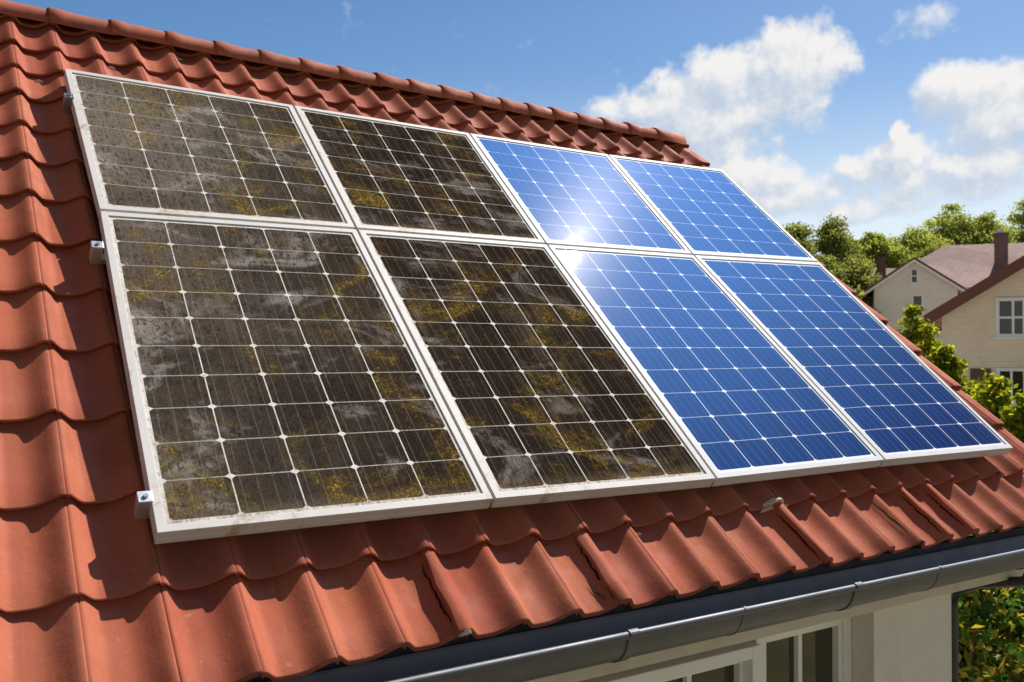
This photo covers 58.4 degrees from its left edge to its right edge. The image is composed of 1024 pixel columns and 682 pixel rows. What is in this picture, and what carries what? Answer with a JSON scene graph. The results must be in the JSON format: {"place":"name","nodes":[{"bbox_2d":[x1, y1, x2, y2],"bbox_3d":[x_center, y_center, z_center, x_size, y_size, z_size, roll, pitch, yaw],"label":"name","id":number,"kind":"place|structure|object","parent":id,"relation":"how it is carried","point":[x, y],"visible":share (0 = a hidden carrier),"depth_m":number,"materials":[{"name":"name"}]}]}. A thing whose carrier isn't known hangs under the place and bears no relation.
{"place":"outdoors","nodes":[
{"label":"outdoors","id":0,"kind":"place"},
{"bbox_2d":[7,0,1023,255],"label":"sky","id":1,"kind":"structure","parent":0,"point":[879,115],"materials":[{"name":"blue"}]},
{"bbox_2d":[854,290,880,313],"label":"background tree","id":2,"kind":"object","parent":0,"point":[858,295],"depth_m":59.31,"materials":[{"name":"green plant"}]},
{"bbox_2d":[922,255,1023,405],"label":"neighbour house","id":3,"kind":"structure","parent":0,"point":[980,325],"depth_m":25.37,"materials":[{"name":"paint"}]},
{"bbox_2d":[970,369,990,390],"bbox_3d":[13.026,2.205,25.482,0.513,2.875,0.050,0,-1,29],"label":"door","id":4,"kind":"structure","parent":3,"relation":"in","point":[975,374],"depth_m":25.49,"materials":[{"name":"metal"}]},
{"bbox_2d":[993,297,1023,338],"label":"window","id":5,"kind":"structure","parent":3,"relation":"in","point":[1009,311],"depth_m":25.16,"materials":[{"name":"paint"}]},
{"bbox_2d":[996,368,1023,404],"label":"window","id":6,"kind":"structure","parent":3,"relation":"in","point":[1016,375],"depth_m":25.09,"materials":[{"name":"paint"}]},
{"label":"ground","id":7,"kind":"structure","parent":0,"visible":0},
{"bbox_2d":[0,0,1023,681],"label":"tiled house","id":8,"kind":"structure","parent":7,"relation":"on","point":[870,574],"depth_m":2.73,"materials":[{"name":"ceramic"}]},
{"bbox_2d":[101,253,105,264],"bbox_3d":[0.200,-0.248,3.871,3.630,0.026,0.035,0,41,-32],"label":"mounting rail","id":9,"kind":"object","parent":8,"relation":"attached to","point":[103,261],"visible":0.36,"depth_m":2.91,"materials":[{"name":"metal"}]},
{"bbox_2d":[89,211,492,543],"bbox_3d":[-0.735,0.031,2.835,0.950,0.070,1.356,0,40,-32],"label":"dirty solar panel","id":10,"kind":"object","parent":9,"relation":"attached to","point":[278,377],"visible":1,"depth_m":2.70,"materials":[{"name":"glass"}]},
{"bbox_2d":[358,230,715,507],"bbox_3d":[0.045,0.035,3.322,0.872,0.043,1.361,0,40,-32],"label":"dirty solar panel","id":11,"kind":"object","parent":9,"relation":"attached to","point":[547,394],"visible":0.93,"depth_m":3.21,"materials":[{"name":"black glass"}]},
{"bbox_2d":[548,245,883,486],"bbox_3d":[0.801,0.040,3.801,0.910,0.043,1.363,0,40,-32],"label":"clean solar panel","id":12,"kind":"object","parent":9,"relation":"attached to","point":[740,396],"visible":0.88,"depth_m":3.69,"materials":[{"name":"blue glass"}]},
{"bbox_2d":[694,255,1012,466],"bbox_3d":[1.548,0.037,4.287,0.948,0.044,1.382,0,40,-32],"label":"clean solar panel","id":13,"kind":"object","parent":9,"relation":"attached to","point":[891,396],"visible":0.88,"depth_m":4.20,"materials":[{"name":"blue glass"}]},
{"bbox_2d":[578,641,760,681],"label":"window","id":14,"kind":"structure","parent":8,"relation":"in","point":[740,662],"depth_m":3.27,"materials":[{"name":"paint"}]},
{"bbox_2d":[751,617,851,681],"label":"window","id":15,"kind":"structure","parent":8,"relation":"in","point":[821,652],"depth_m":3.63,"materials":[{"name":"paint"}]},
{"label":"mounting rail","id":16,"kind":"object","parent":8,"relation":"attached to","visible":0},
{"bbox_2d":[62,69,354,228],"bbox_3d":[-1.210,-0.739,3.595,0.950,0.072,0.998,0,40,-32],"label":"dirty solar panel","id":17,"kind":"object","parent":16,"relation":"attached to","point":[150,148],"visible":0.98,"depth_m":3.54,"materials":[{"name":"glass"}]},
{"bbox_2d":[294,105,544,243],"bbox_3d":[-0.418,-0.730,4.082,0.896,0.042,0.970,0,40,-32],"label":"dirty solar panel","id":18,"kind":"object","parent":16,"relation":"attached to","point":[391,176],"visible":0.78,"depth_m":4.03,"materials":[{"name":"black glass"}]},
{"bbox_2d":[470,133,691,254],"bbox_3d":[0.330,-0.717,4.547,0.891,0.042,0.950,0,40,-32],"label":"clean solar panel","id":19,"kind":"object","parent":16,"relation":"attached to","point":[562,196],"visible":0.76,"depth_m":4.50,"materials":[{"name":"blue glass"}]},
{"bbox_2d":[608,155,817,261],"bbox_3d":[1.076,-0.716,5.026,0.931,0.042,0.953,0,40,-32],"label":"clean solar panel","id":20,"kind":"object","parent":16,"relation":"attached to","point":[702,211],"visible":0.76,"depth_m":4.99,"materials":[{"name":"blue glass"}]},
{"bbox_2d":[782,221,840,272],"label":"background tree","id":21,"kind":"object","parent":7,"relation":"on","point":[797,232],"visible":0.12,"depth_m":72.87,"materials":[{"name":"green plant"}]},
{"bbox_2d":[810,211,875,272],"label":"background tree","id":22,"kind":"object","parent":7,"relation":"on","point":[840,244],"visible":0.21,"depth_m":78.66,"materials":[{"name":"green plant"}]},
{"bbox_2d":[828,257,882,308],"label":"background tree","id":23,"kind":"object","parent":7,"relation":"on","point":[855,274],"visible":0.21,"depth_m":64.91,"materials":[{"name":"green plant"}]},
{"bbox_2d":[869,257,895,278],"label":"distant house","id":24,"kind":"structure","parent":7,"relation":"on","point":[881,266],"depth_m":79.70,"materials":[{"name":"brick"}]},
{"bbox_2d":[855,231,915,267],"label":"background tree","id":25,"kind":"object","parent":7,"relation":"on","point":[877,245],"visible":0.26,"depth_m":84.47,"materials":[{"name":"green plant"}]},
{"bbox_2d":[895,304,942,360],"bbox_3d":[4.988,1.572,11.565,0.757,4.080,0.930,0,-1,-27],"label":"garden shrub","id":26,"kind":"object","parent":7,"relation":"on","point":[922,339],"visible":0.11,"depth_m":11.42,"materials":[{"name":"green plant"}]},
{"bbox_2d":[885,224,961,261],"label":"background tree","id":27,"kind":"object","parent":7,"relation":"on","point":[913,240],"visible":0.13,"depth_m":90.84,"materials":[{"name":"green plant"}]},
{"bbox_2d":[907,243,945,260],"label":"background tree","id":28,"kind":"object","parent":7,"relation":"on","point":[928,250],"depth_m":83.78,"materials":[{"name":"green plant"}]},
{"bbox_2d":[864,229,1023,344],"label":"gabled house","id":29,"kind":"structure","parent":7,"relation":"on","point":[936,278],"depth_m":59.75,"materials":[{"name":"paint"}]},
{"bbox_2d":[910,269,918,283],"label":"window","id":30,"kind":"structure","parent":29,"relation":"in","point":[914,272],"depth_m":59.21,"materials":[{"name":"paint"}]},
{"bbox_2d":[912,295,922,317],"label":"window","id":31,"kind":"structure","parent":29,"relation":"in","point":[916,299],"depth_m":59.10,"materials":[{"name":"paint"}]},
{"bbox_2d":[905,203,998,244],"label":"background tree","id":32,"kind":"object","parent":7,"relation":"on","point":[951,228],"visible":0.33,"depth_m":93.96,"materials":[{"name":"green plant"}]},
{"bbox_2d":[925,344,982,396],"bbox_3d":[4.808,1.807,10.120,0.764,3.574,0.870,0,-1,24],"label":"garden shrub","id":33,"kind":"object","parent":7,"relation":"on","point":[943,359],"visible":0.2,"depth_m":10.08,"materials":[{"name":"green plant"}]},
{"bbox_2d":[951,525,1023,681],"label":"hedge","id":34,"kind":"object","parent":7,"relation":"on","point":[990,636],"visible":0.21,"depth_m":6.89,"materials":[{"name":"green plant"}]},
{"bbox_2d":[959,210,1019,244],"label":"background tree","id":35,"kind":"object","parent":7,"relation":"on","point":[984,236],"visible":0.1,"depth_m":92.85,"materials":[{"name":"green plant"}]},
{"bbox_2d":[970,368,1018,435],"bbox_3d":[4.818,1.926,9.175,0.818,3.310,0.768,0,-1,-32],"label":"garden shrub","id":36,"kind":"object","parent":7,"relation":"on","point":[994,394],"visible":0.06,"depth_m":9.07,"materials":[{"name":"green plant"}]},
{"bbox_2d":[998,389,1023,442],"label":"garden shrub","id":37,"kind":"object","parent":7,"relation":"on","point":[1012,418],"visible":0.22,"depth_m":8.52,"materials":[{"name":"green plant"}]},
{"bbox_2d":[1002,196,1023,242],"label":"background tree","id":38,"kind":"object","parent":7,"relation":"on","point":[1019,218],"visible":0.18,"depth_m":97.58,"materials":[{"name":"green plant"}]}
]}

